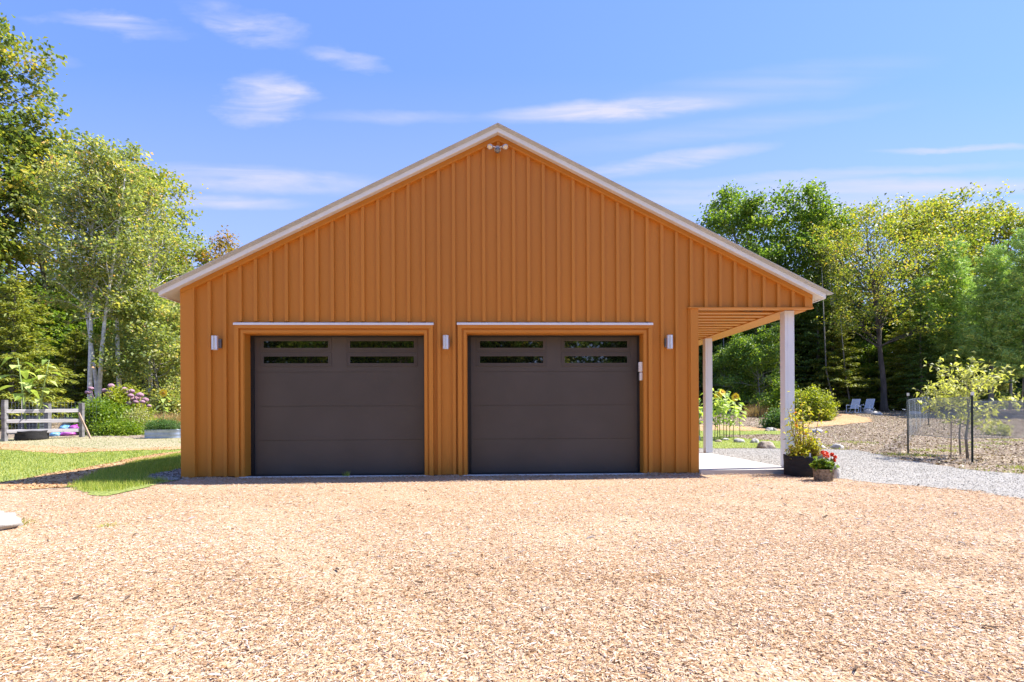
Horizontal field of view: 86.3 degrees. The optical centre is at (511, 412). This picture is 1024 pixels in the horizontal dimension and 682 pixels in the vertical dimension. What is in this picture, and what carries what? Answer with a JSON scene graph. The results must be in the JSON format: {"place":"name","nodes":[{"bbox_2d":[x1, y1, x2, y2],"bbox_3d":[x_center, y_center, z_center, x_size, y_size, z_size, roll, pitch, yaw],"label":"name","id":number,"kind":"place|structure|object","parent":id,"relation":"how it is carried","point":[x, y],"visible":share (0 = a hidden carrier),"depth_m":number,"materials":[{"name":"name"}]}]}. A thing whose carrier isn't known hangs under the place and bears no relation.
{"place":"outdoors","nodes":[
{"label":"outdoors","id":0,"kind":"place"},
{"bbox_2d":[0,443,180,489],"bbox_3d":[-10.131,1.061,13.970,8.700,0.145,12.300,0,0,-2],"label":"mulch path","id":1,"kind":"structure","parent":0,"point":[57,479],"depth_m":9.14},
{"bbox_2d":[0,436,180,448],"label":"dry lawn","id":2,"kind":"structure","parent":0,"point":[139,441],"depth_m":18.98,"materials":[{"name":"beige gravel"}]},
{"bbox_2d":[14,430,48,440],"bbox_3d":[-17.775,0.846,20.210,1.003,0.372,1.006,0,0,-2],"label":"grow bag","id":3,"kind":"object","parent":2,"relation":"on","point":[30,435],"visible":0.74,"depth_m":19.85,"materials":[{"name":"black fabric"}]},
{"bbox_2d":[0,357,39,428],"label":"sunflower plant","id":4,"kind":"object","parent":3,"relation":"in","point":[24,373],"visible":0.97,"depth_m":20.19,"materials":[{"name":"green plant"}]},
{"bbox_2d":[27,360,62,428],"bbox_3d":[-17.336,-0.579,20.265,0.973,2.723,1.010,0,0,-2],"label":"sunflower plant","id":5,"kind":"object","parent":3,"relation":"in","point":[43,388],"visible":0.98,"depth_m":20.21,"materials":[{"name":"green plant"}]},
{"bbox_2d":[1,400,84,441],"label":"rail fence","id":6,"kind":"object","parent":2,"relation":"on","point":[5,420],"visible":0.91,"depth_m":20.12,"materials":[{"name":"grey wood"}]},
{"bbox_2d":[144,429,180,438],"bbox_3d":[-13.249,0.823,20.840,1.367,0.345,0.742,0,0,-2],"label":"stock tank","id":7,"kind":"object","parent":2,"relation":"on","point":[157,434],"visible":0.69,"depth_m":20.49,"materials":[{"name":"metal"}]},
{"bbox_2d":[138,417,180,430],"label":"herb plants","id":8,"kind":"object","parent":7,"relation":"in","point":[168,424],"visible":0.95,"depth_m":20.63,"materials":[{"name":"green plant"}]},
{"bbox_2d":[0,441,180,481],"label":"lawn","id":9,"kind":"structure","parent":0,"point":[57,463],"depth_m":12.63,"materials":[{"name":"green plant"}]},
{"bbox_2d":[0,429,780,482],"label":"grass","id":10,"kind":"structure","parent":9,"relation":"on","point":[76,466],"depth_m":13.57,"materials":[{"name":"green plant"}]},
{"bbox_2d":[0,444,180,453],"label":"mulch path","id":11,"kind":"structure","parent":0,"point":[26,447],"depth_m":16.70,"materials":[{"name":"beige gravel"}]},
{"bbox_2d":[61,452,180,495],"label":"lawn","id":12,"kind":"structure","parent":0,"point":[102,493],"depth_m":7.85,"materials":[{"name":"green plant"}]},
{"bbox_2d":[146,468,180,479],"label":"pebbles","id":13,"kind":"object","parent":12,"relation":"on","point":[168,475],"visible":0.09,"depth_m":9.59,"materials":[{"name":"grey gravel"}]},
{"bbox_2d":[0,473,1023,681],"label":"driveway","id":14,"kind":"structure","parent":0,"point":[549,655],"depth_m":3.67,"materials":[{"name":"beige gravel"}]},
{"bbox_2d":[0,511,23,530],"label":"boulder","id":15,"kind":"object","parent":14,"relation":"on","point":[9,520],"visible":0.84,"depth_m":5.26,"materials":[{"name":"white stone"}]},
{"bbox_2d":[179,472,703,480],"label":"wood chips","id":16,"kind":"object","parent":14,"relation":"on","point":[504,475],"visible":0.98,"depth_m":9.27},
{"bbox_2d":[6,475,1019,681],"bbox_3d":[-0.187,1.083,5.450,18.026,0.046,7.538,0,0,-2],"label":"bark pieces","id":17,"kind":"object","parent":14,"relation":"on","point":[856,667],"visible":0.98,"depth_m":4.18,"materials":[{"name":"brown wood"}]},
{"bbox_2d":[783,454,823,477],"bbox_3d":[4.942,0.889,9.252,0.617,0.365,0.613,0,0,-2],"label":"grow bag","id":18,"kind":"object","parent":14,"relation":"on","point":[796,466],"visible":0.73,"depth_m":9.04,"materials":[{"name":"black fabric"}]},
{"bbox_2d":[784,441,809,458],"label":"yellow foliage plant","id":19,"kind":"object","parent":18,"relation":"in","point":[798,450],"visible":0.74,"depth_m":9.14,"materials":[{"name":"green plant"}]},
{"bbox_2d":[783,391,827,449],"bbox_3d":[4.983,0.220,9.299,0.722,1.168,0.505,0,0,36],"label":"berry bush","id":20,"kind":"object","parent":18,"relation":"in","point":[796,424],"visible":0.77,"depth_m":9.31,"materials":[{"name":"yellow plant"}]},
{"bbox_2d":[797,432,824,456],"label":"yellow foliage plant","id":21,"kind":"object","parent":18,"relation":"in","point":[811,440],"visible":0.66,"depth_m":9.13,"materials":[{"name":"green plant"}]},
{"bbox_2d":[812,468,834,481],"bbox_3d":[4.881,0.979,8.562,0.282,0.190,0.277,0,0,-2],"label":"stone pot","id":22,"kind":"object","parent":14,"relation":"on","point":[822,475],"visible":0.86,"depth_m":8.45,"materials":[{"name":"stone"}]},
{"bbox_2d":[809,451,839,471],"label":"geranium","id":23,"kind":"object","parent":22,"relation":"in","point":[825,463],"visible":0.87,"depth_m":8.52,"materials":[{"name":"green plant"}]},
{"bbox_2d":[0,409,1023,498],"bbox_3d":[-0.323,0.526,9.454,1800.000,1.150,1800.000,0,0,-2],"label":"ground","id":24,"kind":"structure","parent":0,"point":[11,435],"depth_m":19.57,"materials":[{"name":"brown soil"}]},
{"bbox_2d":[0,104,51,293],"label":"oak tree","id":25,"kind":"object","parent":24,"relation":"on","point":[14,212],"visible":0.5,"depth_m":34.75,"materials":[{"name":"green plant"}]},
{"bbox_2d":[17,416,43,428],"bbox_3d":[-20.129,0.532,23.019,0.929,0.765,0.640,0,0,-2],"label":"compost bin","id":26,"kind":"object","parent":24,"relation":"on","point":[32,426],"visible":0.31,"depth_m":22.72,"materials":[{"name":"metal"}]},
{"bbox_2d":[0,12,77,333],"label":"oak tree","id":27,"kind":"object","parent":24,"relation":"on","point":[11,40],"visible":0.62,"depth_m":35.79,"materials":[{"name":"green plant"}]},
{"bbox_2d":[0,270,84,428],"label":"hemlock tree","id":28,"kind":"object","parent":24,"relation":"on","point":[14,312],"visible":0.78,"depth_m":25.65,"materials":[{"name":"green plant"}]},
{"bbox_2d":[44,404,51,434],"bbox_3d":[-18.835,0.400,22.160,0.180,1.511,0.181,0,0,-2],"label":"fence post","id":29,"kind":"object","parent":24,"relation":"on","point":[47,416],"visible":0.5,"depth_m":22.09,"materials":[{"name":"grey wood"}]},
{"bbox_2d":[0,105,101,413],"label":"oak tree","id":30,"kind":"object","parent":24,"relation":"on","point":[14,148],"visible":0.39,"depth_m":35.55,"materials":[{"name":"green plant"}]},
{"bbox_2d":[0,283,123,405],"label":"young maple","id":31,"kind":"object","parent":24,"relation":"on","point":[65,330],"visible":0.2,"depth_m":36.59,"materials":[{"name":"green plant"}]},
{"bbox_2d":[38,328,107,414],"label":"hemlock tree","id":32,"kind":"object","parent":24,"relation":"on","point":[71,393],"visible":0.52,"depth_m":35.84,"materials":[{"name":"green plant"}]},
{"bbox_2d":[5,134,157,401],"bbox_3d":[-23.316,-7.324,30.418,6.523,15.908,5.638,0,0,6],"label":"birch tree","id":33,"kind":"object","parent":24,"relation":"on","point":[73,228],"visible":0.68,"depth_m":29.69,"materials":[{"name":"green plant"}]},
{"bbox_2d":[3,251,166,402],"bbox_3d":[-30.597,-5.919,41.469,10.158,12.669,9.757,0,0,-8],"label":"young maple","id":34,"kind":"object","parent":24,"relation":"on","point":[78,327],"visible":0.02,"depth_m":38.62,"materials":[{"name":"green plant"}]},
{"bbox_2d":[16,133,161,398],"bbox_3d":[-23.308,-7.105,30.665,7.399,15.437,5.845,0,0,-15],"label":"birch tree","id":35,"kind":"object","parent":24,"relation":"on","point":[131,172],"visible":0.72,"depth_m":30.09,"materials":[{"name":"green plant"}]},
{"bbox_2d":[0,267,178,412],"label":"woods","id":36,"kind":"object","parent":24,"relation":"on","point":[33,302],"depth_m":43.74,"materials":[{"name":"green plant"}]},
{"bbox_2d":[66,390,146,434],"bbox_3d":[-17.099,0.015,23.222,3.136,1.938,2.600,0,0,-2],"label":"garden shrub","id":37,"kind":"object","parent":24,"relation":"on","point":[97,409],"visible":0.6,"depth_m":22.68,"materials":[{"name":"green plant"}]},
{"bbox_2d":[38,138,176,397],"bbox_3d":[-22.687,-7.704,31.275,5.868,16.557,6.789,0,0,-13],"label":"birch tree","id":38,"kind":"object","parent":24,"relation":"on","point":[136,150],"visible":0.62,"depth_m":30.49,"materials":[{"name":"green plant"}]},
{"bbox_2d":[85,413,146,435],"bbox_3d":[-15.955,0.512,22.428,2.499,0.942,2.138,0,0,-2],"label":"garden shrub","id":39,"kind":"object","parent":24,"relation":"on","point":[122,428],"visible":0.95,"depth_m":22.04,"materials":[{"name":"green plant"}]},
{"bbox_2d":[85,382,157,425],"bbox_3d":[-17.628,-0.259,24.845,3.076,2.259,2.359,0,0,-23],"label":"mauve flower bush","id":40,"kind":"object","parent":24,"relation":"on","point":[122,391],"visible":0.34,"depth_m":24.53,"materials":[{"name":"pink plant"}]},
{"bbox_2d":[75,286,179,398],"bbox_3d":[-25.073,-4.369,37.853,7.167,9.462,7.693,0,0,31],"label":"young maple","id":41,"kind":"object","parent":24,"relation":"on","point":[109,378],"visible":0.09,"depth_m":36.00,"materials":[{"name":"green plant"}]},
{"bbox_2d":[79,286,180,409],"bbox_3d":[-21.320,-3.471,32.146,6.498,7.993,6.055,0,0,-17],"label":"young maple","id":42,"kind":"object","parent":24,"relation":"on","point":[137,345],"visible":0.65,"depth_m":30.97,"materials":[{"name":"green plant"}]},
{"bbox_2d":[118,403,154,432],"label":"white flower bush","id":43,"kind":"object","parent":24,"relation":"on","point":[141,414],"visible":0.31,"depth_m":23.13,"materials":[{"name":"green plant"}]},
{"bbox_2d":[94,311,179,413],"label":"young maple","id":44,"kind":"object","parent":24,"relation":"on","point":[163,369],"visible":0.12,"depth_m":34.42,"materials":[{"name":"green plant"}]},
{"bbox_2d":[77,154,214,331],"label":"birch tree","id":45,"kind":"object","parent":24,"relation":"on","point":[181,214],"visible":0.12,"depth_m":43.61,"materials":[{"name":"green plant"}]},
{"bbox_2d":[88,165,206,410],"bbox_3d":[-22.025,-7.281,33.046,6.340,15.462,5.480,0,0,-20],"label":"birch tree","id":46,"kind":"object","parent":24,"relation":"on","point":[155,188],"visible":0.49,"depth_m":32.88,"materials":[{"name":"green plant"}]},
{"bbox_2d":[155,389,170,420],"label":"sunflower plant","id":47,"kind":"object","parent":24,"relation":"on","point":[163,393],"visible":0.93,"depth_m":24.13,"materials":[{"name":"green plant"}]},
{"bbox_2d":[150,376,180,419],"bbox_3d":[-18.892,-0.731,30.260,2.371,2.592,2.119,0,0,-42],"label":"garden shrub","id":48,"kind":"object","parent":24,"relation":"on","point":[174,406],"visible":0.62,"depth_m":29.88,"materials":[{"name":"green plant"}]},
{"bbox_2d":[151,411,180,422],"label":"grass clump","id":49,"kind":"object","parent":24,"relation":"on","point":[167,416],"visible":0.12,"depth_m":27.71,"materials":[{"name":"plant"}]},
{"bbox_2d":[193,225,242,267],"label":"maple tree","id":50,"kind":"object","parent":24,"relation":"on","point":[221,245],"visible":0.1,"depth_m":46.29,"materials":[{"name":"orange plant"}]},
{"bbox_2d":[150,123,833,478],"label":"garage","id":51,"kind":"structure","parent":24,"relation":"on","point":[556,297],"depth_m":9.49,"materials":[{"name":"paint"}]},
{"bbox_2d":[211,335,221,349],"bbox_3d":[-4.979,-1.163,9.185,0.110,0.238,0.180,0,0,-2],"label":"wall lamp","id":52,"kind":"object","parent":51,"relation":"attached to","point":[216,343],"visible":1,"depth_m":9.11,"materials":[{"name":"metal"}]},
{"bbox_2d":[254,337,423,474],"bbox_3d":[-3.031,-0.130,9.604,2.999,2.432,0.056,0,0,-2],"label":"garage door","id":53,"kind":"structure","parent":51,"relation":"in","point":[324,405],"depth_m":9.59,"materials":[{"name":"grey metal"}]},
{"bbox_2d":[443,335,449,349],"bbox_3d":[-1.126,-1.190,9.317,0.110,0.238,0.180,0,0,-2],"label":"wall lamp","id":54,"kind":"object","parent":51,"relation":"attached to","point":[446,342],"visible":1,"depth_m":9.24,"materials":[{"name":"metal"}]},
{"bbox_2d":[487,144,507,152],"bbox_3d":[-0.245,-4.502,9.298,0.356,0.157,0.170,0,0,-2],"label":"flood light","id":55,"kind":"object","parent":51,"relation":"attached to","point":[497,148],"visible":1,"depth_m":9.27,"materials":[{"name":"metal"}]},
{"bbox_2d":[471,337,637,472],"bbox_3d":[0.747,-0.149,9.733,3.023,2.436,0.056,0,0,-2],"label":"garage door","id":56,"kind":"structure","parent":51,"relation":"in","point":[539,404],"depth_m":9.72,"materials":[{"name":"grey metal"}]},
{"bbox_2d":[638,362,642,379],"bbox_3d":[2.249,-0.720,9.573,0.060,0.320,0.080,0,0,-2],"label":"keypad","id":57,"kind":"object","parent":51,"relation":"attached to","point":[640,367],"visible":1,"depth_m":9.54,"materials":[{"name":"white plastic"}]},
{"bbox_2d":[664,335,672,348],"bbox_3d":[2.717,-1.212,9.449,0.110,0.238,0.180,0,0,-2],"label":"wall lamp","id":58,"kind":"object","parent":51,"relation":"attached to","point":[668,342],"visible":1,"depth_m":9.37,"materials":[{"name":"metal"}]},
{"bbox_2d":[1,267,1023,409],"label":"woodland stems","id":59,"kind":"object","parent":24,"relation":"on","point":[795,365],"visible":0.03,"depth_m":39.81,"materials":[{"name":"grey plant"}]},
{"bbox_2d":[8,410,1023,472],"bbox_3d":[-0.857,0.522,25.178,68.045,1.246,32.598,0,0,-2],"label":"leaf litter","id":60,"kind":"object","parent":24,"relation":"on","point":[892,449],"visible":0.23,"depth_m":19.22,"materials":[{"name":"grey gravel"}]},
{"bbox_2d":[699,338,725,409],"label":"hemlock tree","id":61,"kind":"object","parent":24,"relation":"on","point":[713,376],"visible":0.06,"depth_m":45.86,"materials":[{"name":"green plant"}]},
{"bbox_2d":[702,332,767,408],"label":"young maple","id":62,"kind":"object","parent":24,"relation":"on","point":[721,362],"visible":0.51,"depth_m":37.99,"materials":[{"name":"green plant"}]},
{"bbox_2d":[730,402,747,430],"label":"sunflower plant","id":63,"kind":"object","parent":24,"relation":"on","point":[744,412],"visible":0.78,"depth_m":20.38,"materials":[{"name":"green plant"}]},
{"bbox_2d":[713,334,771,410],"label":"hemlock tree","id":64,"kind":"object","parent":24,"relation":"on","point":[728,389],"visible":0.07,"depth_m":42.38,"materials":[{"name":"green plant"}]},
{"bbox_2d":[730,403,774,416],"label":"grass clump","id":65,"kind":"object","parent":24,"relation":"on","point":[756,413],"visible":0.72,"depth_m":31.45,"materials":[{"name":"plant"}]},
{"bbox_2d":[692,180,817,394],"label":"maple tree","id":66,"kind":"object","parent":24,"relation":"on","point":[743,218],"visible":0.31,"depth_m":43.61,"materials":[{"name":"green plant"}]},
{"bbox_2d":[732,240,779,410],"label":"hemlock tree","id":67,"kind":"object","parent":24,"relation":"on","point":[755,330],"visible":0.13,"depth_m":40.20,"materials":[{"name":"green plant"}]},
{"bbox_2d":[719,323,801,407],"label":"young maple","id":68,"kind":"object","parent":24,"relation":"on","point":[770,353],"visible":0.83,"depth_m":36.45,"materials":[{"name":"green plant"}]},
{"bbox_2d":[756,404,779,428],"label":"garden shrub","id":69,"kind":"object","parent":24,"relation":"on","point":[773,420],"visible":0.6,"depth_m":24.45,"materials":[{"name":"green plant"}]},
{"bbox_2d":[756,377,799,412],"bbox_3d":[15.591,-0.910,31.520,2.541,2.739,2.404,0,0,-32],"label":"garden shrub","id":70,"kind":"object","parent":24,"relation":"on","point":[774,397],"visible":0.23,"depth_m":31.46,"materials":[{"name":"green plant"}]},
{"bbox_2d":[759,252,808,394],"label":"hemlock tree","id":71,"kind":"object","parent":24,"relation":"on","point":[795,315],"visible":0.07,"depth_m":42.25,"materials":[{"name":"green plant"}]},
{"bbox_2d":[776,384,840,420],"bbox_3d":[15.790,-0.494,29.169,3.484,2.107,2.492,0,0,-2],"label":"garden shrub","id":72,"kind":"object","parent":24,"relation":"on","point":[814,401],"visible":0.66,"depth_m":28.65,"materials":[{"name":"green plant"}]},
{"bbox_2d":[753,176,888,390],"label":"maple tree","id":73,"kind":"object","parent":24,"relation":"on","point":[821,211],"visible":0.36,"depth_m":42.87,"materials":[{"name":"green plant"}]},
{"bbox_2d":[794,266,851,398],"label":"hemlock tree","id":74,"kind":"object","parent":24,"relation":"on","point":[807,374],"visible":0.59,"depth_m":41.43,"materials":[{"name":"green plant"}]},
{"bbox_2d":[797,239,865,374],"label":"birch tree","id":75,"kind":"object","parent":24,"relation":"on","point":[828,273],"visible":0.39,"depth_m":41.38,"materials":[{"name":"green plant"}]},
{"bbox_2d":[773,201,889,381],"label":"maple tree","id":76,"kind":"object","parent":24,"relation":"on","point":[853,233],"visible":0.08,"depth_m":45.33,"materials":[{"name":"green plant"}]},
{"bbox_2d":[794,305,880,410],"label":"hemlock tree","id":77,"kind":"object","parent":24,"relation":"on","point":[832,367],"visible":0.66,"depth_m":40.26,"materials":[{"name":"green plant"}]},
{"bbox_2d":[837,285,878,407],"label":"hemlock tree","id":78,"kind":"object","parent":24,"relation":"on","point":[857,336],"visible":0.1,"depth_m":43.66,"materials":[{"name":"green plant"}]},
{"bbox_2d":[699,267,1023,409],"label":"woods","id":79,"kind":"object","parent":24,"relation":"on","point":[1016,388],"visible":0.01,"depth_m":45.23,"materials":[{"name":"green plant"}]},
{"bbox_2d":[860,399,874,412],"bbox_3d":[22.928,-0.419,35.208,0.946,0.905,0.554,0,0,-34],"label":"chair","id":80,"kind":"object","parent":24,"relation":"on","point":[869,404],"visible":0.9,"depth_m":35.28,"materials":[{"name":"white plastic"}]},
{"bbox_2d":[842,335,908,409],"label":"young maple","id":81,"kind":"object","parent":24,"relation":"on","point":[866,345],"visible":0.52,"depth_m":41.29,"materials":[{"name":"green plant"}]},
{"bbox_2d":[851,281,903,409],"label":"hemlock tree","id":82,"kind":"object","parent":24,"relation":"on","point":[887,326],"visible":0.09,"depth_m":42.62,"materials":[{"name":"green plant"}]},
{"bbox_2d":[793,192,971,411],"bbox_3d":[24.844,-7.367,37.226,9.985,14.998,11.142,0,0,41],"label":"maple tree","id":83,"kind":"object","parent":24,"relation":"on","point":[879,309],"visible":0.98,"depth_m":36.53,"materials":[{"name":"green plant"}]},
{"bbox_2d":[743,438,1023,472],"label":"grass","id":84,"kind":"structure","parent":24,"relation":"on","point":[901,454],"depth_m":14.97,"materials":[{"name":"green plant"}]},
{"bbox_2d":[867,308,956,410],"label":"hemlock tree","id":85,"kind":"object","parent":24,"relation":"on","point":[902,350],"visible":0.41,"depth_m":38.95,"materials":[{"name":"green plant"}]},
{"bbox_2d":[888,276,949,382],"label":"pine tree","id":86,"kind":"object","parent":24,"relation":"on","point":[917,288],"visible":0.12,"depth_m":41.18,"materials":[{"name":"green plant"}]},
{"bbox_2d":[894,303,949,410],"label":"hemlock tree","id":87,"kind":"object","parent":24,"relation":"on","point":[918,358],"visible":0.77,"depth_m":36.83,"materials":[{"name":"green plant"}]},
{"bbox_2d":[855,193,1004,346],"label":"maple tree","id":88,"kind":"object","parent":24,"relation":"on","point":[936,206],"visible":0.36,"depth_m":42.97,"materials":[{"name":"green plant"}]},
{"bbox_2d":[907,235,996,410],"label":"pine tree","id":89,"kind":"object","parent":24,"relation":"on","point":[948,336],"visible":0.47,"depth_m":36.60,"materials":[{"name":"green plant"}]},
{"bbox_2d":[880,179,1023,308],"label":"maple tree","id":90,"kind":"object","parent":24,"relation":"on","point":[981,221],"visible":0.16,"depth_m":46.55,"materials":[{"name":"green plant"}]},
{"bbox_2d":[906,392,1023,463],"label":"netting fence","id":91,"kind":"object","parent":24,"relation":"on","point":[971,422],"visible":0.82,"depth_m":11.61,"materials":[{"name":"black metal"}]},
{"bbox_2d":[924,369,1005,454],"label":"sapling","id":92,"kind":"object","parent":24,"relation":"on","point":[956,394],"visible":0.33,"depth_m":13.44,"materials":[{"name":"green plant"}]},
{"bbox_2d":[912,350,1023,458],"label":"sapling","id":93,"kind":"object","parent":24,"relation":"on","point":[968,373],"visible":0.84,"depth_m":12.41,"materials":[{"name":"green plant"}]},
{"bbox_2d":[948,279,1014,408],"label":"hemlock tree","id":94,"kind":"object","parent":24,"relation":"on","point":[982,398],"visible":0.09,"depth_m":37.58,"materials":[{"name":"green plant"}]},
{"bbox_2d":[946,240,1021,413],"label":"pine tree","id":95,"kind":"object","parent":24,"relation":"on","point":[993,269],"visible":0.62,"depth_m":33.72,"materials":[{"name":"green plant"}]},
{"bbox_2d":[958,367,1019,409],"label":"young maple","id":96,"kind":"object","parent":24,"relation":"on","point":[1004,386],"visible":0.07,"depth_m":41.96,"materials":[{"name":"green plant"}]},
{"bbox_2d":[964,201,1023,390],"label":"maple tree","id":97,"kind":"object","parent":24,"relation":"on","point":[1012,215],"visible":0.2,"depth_m":49.11,"materials":[{"name":"green plant"}]},
{"bbox_2d":[969,227,1023,402],"label":"pine tree","id":98,"kind":"object","parent":24,"relation":"on","point":[1014,320],"visible":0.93,"depth_m":32.15,"materials":[{"name":"green plant"}]},
{"bbox_2d":[981,419,1013,435],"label":"garden shrub","id":99,"kind":"object","parent":24,"relation":"on","point":[1001,430],"visible":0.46,"depth_m":20.84,"materials":[{"name":"green plant"}]},
{"bbox_2d":[0,0,1023,410],"label":"sky","id":100,"kind":"structure","parent":0,"point":[284,110],"materials":[{"name":"blue"}]},
{"bbox_2d":[699,430,780,447],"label":"lawn","id":101,"kind":"structure","parent":0,"point":[731,439],"depth_m":18.97,"materials":[{"name":"green plant"}]},
{"bbox_2d":[712,392,727,439],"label":"sunflower plant","id":102,"kind":"object","parent":101,"relation":"on","point":[718,398],"visible":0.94,"depth_m":19.31,"materials":[{"name":"green plant"}]},
{"bbox_2d":[712,389,730,438],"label":"sunflower plant","id":103,"kind":"object","parent":101,"relation":"on","point":[718,410],"visible":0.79,"depth_m":19.47,"materials":[{"name":"green plant"}]},
{"bbox_2d":[714,390,731,437],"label":"sunflower plant","id":104,"kind":"object","parent":101,"relation":"on","point":[722,392],"visible":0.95,"depth_m":19.28,"materials":[{"name":"green plant"}]},
{"bbox_2d":[724,393,743,439],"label":"sunflower plant","id":105,"kind":"object","parent":101,"relation":"on","point":[734,397],"visible":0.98,"depth_m":19.16,"materials":[{"name":"green plant"}]},
{"bbox_2d":[757,441,775,448],"bbox_3d":[7.483,0.961,16.041,0.544,0.239,0.411,0,0,-2],"label":"boulder","id":106,"kind":"object","parent":101,"relation":"on","point":[765,444],"visible":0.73,"depth_m":15.93,"materials":[{"name":"grey stone"}]},
{"bbox_2d":[700,414,874,430],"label":"garden path","id":107,"kind":"structure","parent":0,"point":[843,419],"depth_m":26.82,"materials":[{"name":"beige gravel"}]},
{"bbox_2d":[699,448,1023,498],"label":"gravel path","id":108,"kind":"structure","parent":0,"point":[1002,485],"depth_m":9.49,"materials":[{"name":"grey gravel"}]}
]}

